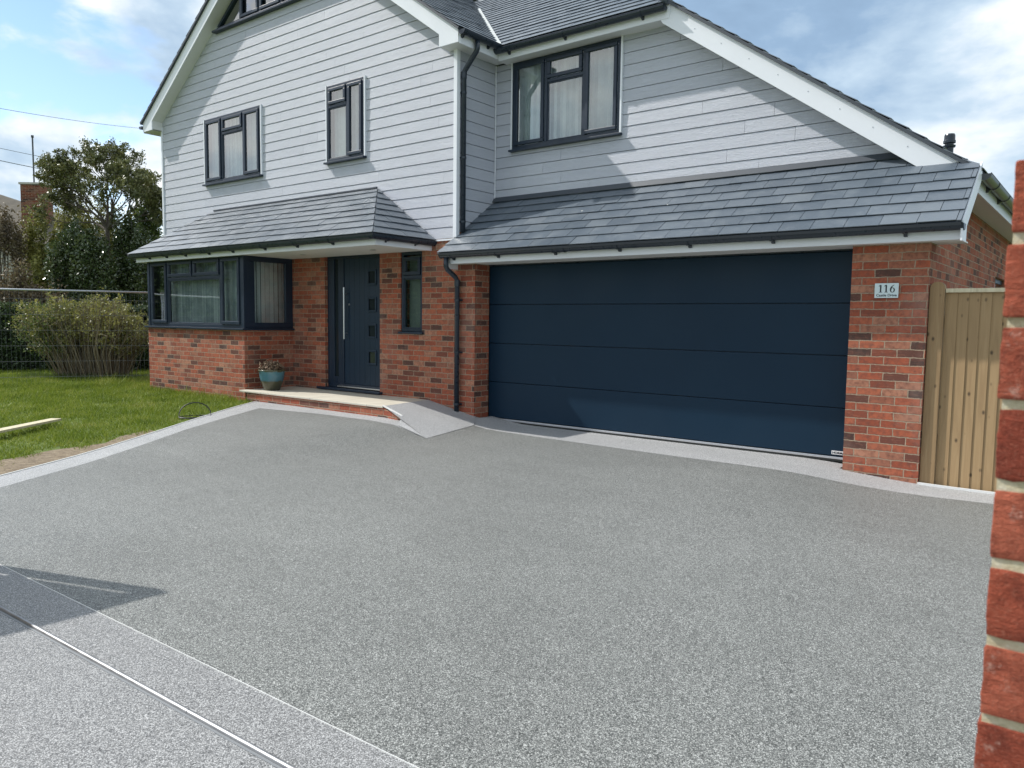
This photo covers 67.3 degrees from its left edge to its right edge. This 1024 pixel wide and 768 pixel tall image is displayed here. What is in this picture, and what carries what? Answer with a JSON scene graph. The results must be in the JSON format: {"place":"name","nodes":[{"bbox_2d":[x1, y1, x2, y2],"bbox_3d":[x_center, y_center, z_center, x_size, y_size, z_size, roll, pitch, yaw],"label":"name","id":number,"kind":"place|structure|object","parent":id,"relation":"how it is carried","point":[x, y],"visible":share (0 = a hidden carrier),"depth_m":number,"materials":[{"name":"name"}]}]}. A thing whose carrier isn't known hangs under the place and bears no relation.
{"place":"outdoors","nodes":[
{"label":"outdoors","id":0,"kind":"place"},
{"bbox_2d":[0,565,414,767],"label":"paving","id":1,"kind":"structure","parent":0,"point":[60,707],"depth_m":2.74,"materials":[{"name":"stone"}]},
{"bbox_2d":[0,605,295,767],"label":"gate track","id":2,"kind":"structure","parent":1,"relation":"on","point":[250,747],"depth_m":2.82,"materials":[{"name":"silver metal"}]},
{"bbox_2d":[0,368,841,468],"bbox_3d":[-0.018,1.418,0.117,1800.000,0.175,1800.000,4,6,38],"label":"ground","id":3,"kind":"structure","parent":0,"point":[47,448],"depth_m":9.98,"materials":[{"name":"green plant"}]},
{"bbox_2d":[0,202,28,308],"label":"tree","id":4,"kind":"object","parent":3,"relation":"on","point":[11,240],"visible":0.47,"depth_m":22.19,"materials":[{"name":"green plant"}]},
{"bbox_2d":[0,418,60,432],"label":"timber plank","id":5,"kind":"object","parent":3,"relation":"on","point":[25,425],"visible":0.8,"depth_m":9.31,"materials":[{"name":"beige wood"}]},
{"bbox_2d":[0,258,72,308],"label":"shrub","id":6,"kind":"object","parent":3,"relation":"on","point":[38,295],"visible":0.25,"depth_m":19.41,"materials":[{"name":"green plant"}]},
{"bbox_2d":[8,205,72,308],"bbox_3d":[-14.051,-2.973,22.820,2.014,4.636,1.847,4,6,38],"label":"tree","id":7,"kind":"object","parent":3,"relation":"on","point":[35,252],"visible":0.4,"depth_m":22.61,"materials":[{"name":"green plant"}]},
{"bbox_2d":[5,285,148,376],"bbox_3d":[-9.132,-1.115,16.658,3.056,2.064,2.598,0,5,-4],"label":"bush","id":8,"kind":"object","parent":3,"relation":"on","point":[128,332],"visible":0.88,"depth_m":16.26,"materials":[{"name":"green plant"}]},
{"bbox_2d":[0,430,153,474],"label":"bare soil","id":9,"kind":"structure","parent":3,"relation":"on","point":[20,463],"depth_m":7.74,"materials":[{"name":"brown soil"}]},
{"bbox_2d":[14,371,142,378],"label":"long grass","id":10,"kind":"structure","parent":3,"relation":"on","point":[46,374],"depth_m":16.29,"materials":[{"name":"green plant"}]},
{"bbox_2d":[0,135,163,296],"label":"neighbour house","id":11,"kind":"structure","parent":3,"relation":"on","point":[29,191],"depth_m":35.09,"materials":[{"name":"brown brick"}]},
{"bbox_2d":[0,300,164,370],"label":"hedge","id":12,"kind":"object","parent":3,"relation":"on","point":[15,348],"visible":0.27,"depth_m":18.14,"materials":[{"name":"green plant"}]},
{"bbox_2d":[0,288,164,384],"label":"fence","id":13,"kind":"object","parent":3,"relation":"on","point":[92,330],"visible":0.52,"depth_m":15.04,"materials":[{"name":"silver metal"}]},
{"bbox_2d":[43,217,130,305],"bbox_3d":[-11.242,-2.424,20.368,2.160,4.019,1.670,0,5,-3],"label":"shrub","id":14,"kind":"object","parent":3,"relation":"on","point":[79,261],"visible":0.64,"depth_m":20.14,"materials":[{"name":"green plant"}]},
{"bbox_2d":[26,135,162,267],"bbox_3d":[-11.635,-3.790,21.667,4.607,6.502,3.503,4,6,38],"label":"tree","id":15,"kind":"object","parent":3,"relation":"on","point":[64,170],"visible":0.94,"depth_m":21.13,"materials":[{"name":"green plant"}]},
{"bbox_2d":[47,194,144,296],"bbox_3d":[-13.073,-3.418,24.240,3.394,5.326,2.404,4,6,38],"label":"tree","id":16,"kind":"object","parent":3,"relation":"on","point":[68,219],"visible":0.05,"depth_m":23.95,"materials":[{"name":"green plant"}]},
{"bbox_2d":[0,401,255,475],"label":"kerb edging","id":17,"kind":"object","parent":3,"relation":"on","point":[116,443],"visible":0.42,"depth_m":8.23,"materials":[{"name":"white concrete"}]},
{"bbox_2d":[109,202,162,310],"bbox_3d":[-10.492,-2.796,21.306,1.516,4.623,1.508,-1,5,-20],"label":"tree","id":18,"kind":"object","parent":3,"relation":"on","point":[126,237],"visible":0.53,"depth_m":21.02,"materials":[{"name":"green plant"}]},
{"bbox_2d":[133,197,164,303],"bbox_3d":[-10.910,-3.399,23.243,1.514,5.493,1.524,4,6,38],"label":"tree","id":19,"kind":"object","parent":3,"relation":"on","point":[150,225],"visible":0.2,"depth_m":23.01,"materials":[{"name":"green plant"}]},
{"bbox_2d":[178,402,210,418],"bbox_3d":[-4.248,0.351,10.300,0.371,0.196,0.394,4,6,38],"label":"cable coil","id":20,"kind":"object","parent":3,"relation":"on","point":[181,417],"visible":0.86,"depth_m":10.35,"materials":[{"name":"black rubber"}]},
{"bbox_2d":[0,564,418,767],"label":"border edging","id":21,"kind":"object","parent":3,"relation":"on","point":[228,675],"visible":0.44,"depth_m":2.96,"materials":[{"name":"white"}]},
{"bbox_2d":[239,386,424,420],"bbox_3d":[-2.548,0.322,11.414,3.775,0.316,1.101,4,6,38],"label":"doorstep","id":22,"kind":"object","parent":3,"relation":"on","point":[352,402],"visible":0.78,"depth_m":11.19,"materials":[{"name":"beige stone"}]},
{"bbox_2d":[258,359,285,390],"bbox_3d":[-3.818,-0.148,12.221,0.440,0.487,0.428,4,6,38],"label":"potted plant","id":23,"kind":"object","parent":22,"relation":"on","point":[271,374],"visible":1,"depth_m":12.10,"materials":[{"name":"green plant"}]},
{"bbox_2d":[0,401,994,503],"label":"driveway border","id":24,"kind":"object","parent":3,"relation":"on","point":[828,469],"visible":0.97,"depth_m":8.19,"materials":[{"name":"stone"}]},
{"bbox_2d":[127,0,1012,483],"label":"house","id":25,"kind":"structure","parent":3,"relation":"on","point":[665,220],"depth_m":10.09,"materials":[{"name":"grey wood"}]},
{"bbox_2d":[0,108,133,127],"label":"overhead cable","id":26,"kind":"object","parent":25,"relation":"attached to","point":[62,118],"visible":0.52,"depth_m":28.65,"materials":[{"name":"grey plastic"}]},
{"bbox_2d":[144,255,294,329],"bbox_3d":[-5.181,-1.571,13.434,3.170,1.208,0.977,4,6,38],"label":"bay window","id":27,"kind":"structure","parent":25,"relation":"in","point":[215,292],"depth_m":12.81,"materials":[{"name":"grey"}]},
{"bbox_2d":[202,104,263,186],"bbox_3d":[-4.942,-4.217,13.729,1.824,1.206,0.245,4,6,38],"label":"window","id":28,"kind":"structure","parent":25,"relation":"in","point":[237,137],"depth_m":13.79,"materials":[{"name":"grey"}]},
{"bbox_2d":[212,0,300,33],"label":"window","id":29,"kind":"structure","parent":25,"relation":"in","point":[244,17],"depth_m":13.12,"materials":[{"name":"grey"}]},
{"bbox_2d":[323,75,366,164],"bbox_3d":[-2.511,-4.025,11.822,0.934,1.205,0.245,4,6,38],"label":"window","id":30,"kind":"structure","parent":25,"relation":"in","point":[349,101],"depth_m":11.83,"materials":[{"name":"grey"}]},
{"bbox_2d":[343,257,379,386],"bbox_3d":[-2.340,-0.964,11.926,0.835,1.968,0.110,4,6,38],"label":"front door","id":31,"kind":"structure","parent":25,"relation":"in","point":[361,291],"depth_m":11.94,"materials":[{"name":"blue metal"}]},
{"bbox_2d":[398,251,422,333],"bbox_3d":[-1.428,-1.322,11.180,0.497,1.184,0.170,4,6,38],"label":"window","id":32,"kind":"structure","parent":25,"relation":"in","point":[415,273],"depth_m":11.25,"materials":[{"name":"grey"}]},
{"bbox_2d":[508,36,624,152],"bbox_3d":[0.732,-3.832,10.321,1.798,1.228,0.245,4,6,38],"label":"window","id":33,"kind":"structure","parent":25,"relation":"in","point":[575,95],"depth_m":10.34,"materials":[{"name":"grey"}]},
{"bbox_2d":[489,249,852,461],"bbox_3d":[1.583,-0.471,9.219,4.808,2.260,0.072,4,6,38],"label":"garage door","id":34,"kind":"structure","parent":25,"relation":"in","point":[746,351],"depth_m":8.89,"materials":[{"name":"blue metal"}]},
{"bbox_2d":[874,283,898,297],"bbox_3d":[3.519,-0.877,7.224,0.206,0.137,0.020,4,6,38],"label":"house sign","id":35,"kind":"object","parent":25,"relation":"attached to","point":[886,290],"visible":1,"depth_m":7.21,"materials":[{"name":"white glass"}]},
{"bbox_2d":[995,279,1001,287],"bbox_3d":[6.977,-1.066,11.292,0.240,0.940,1.350,4,6,38],"label":"window","id":36,"kind":"structure","parent":25,"relation":"in","point":[998,283],"depth_m":11.41,"materials":[{"name":"grey"}]},
{"bbox_2d":[917,482,994,493],"bbox_3d":[4.480,1.004,6.615,1.790,0.072,0.025,4,6,38],"label":"gate edging","id":37,"kind":"object","parent":3,"relation":"on","point":[956,488],"visible":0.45,"depth_m":6.96,"materials":[{"name":"white concrete"}]},
{"bbox_2d":[919,282,1007,491],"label":"side gate","id":38,"kind":"structure","parent":3,"relation":"on","point":[962,405],"depth_m":6.95,"materials":[{"name":"brown wood"}]},
{"bbox_2d":[974,160,1023,767],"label":"brick pier","id":39,"kind":"structure","parent":3,"relation":"on","point":[999,743],"depth_m":0.71,"materials":[{"name":"red brick"}]},
{"bbox_2d":[387,400,475,437],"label":"path ramp","id":40,"kind":"structure","parent":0,"point":[426,418],"depth_m":10.01,"materials":[{"name":"grey concrete"}]},
{"bbox_2d":[0,408,993,767],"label":"driveway","id":41,"kind":"structure","parent":0,"point":[472,596],"depth_m":4.03,"materials":[{"name":"grey gravel"}]},
{"bbox_2d":[0,0,1023,235],"label":"sky","id":42,"kind":"structure","parent":0,"point":[936,68],"materials":[{"name":"blue"}]}
]}

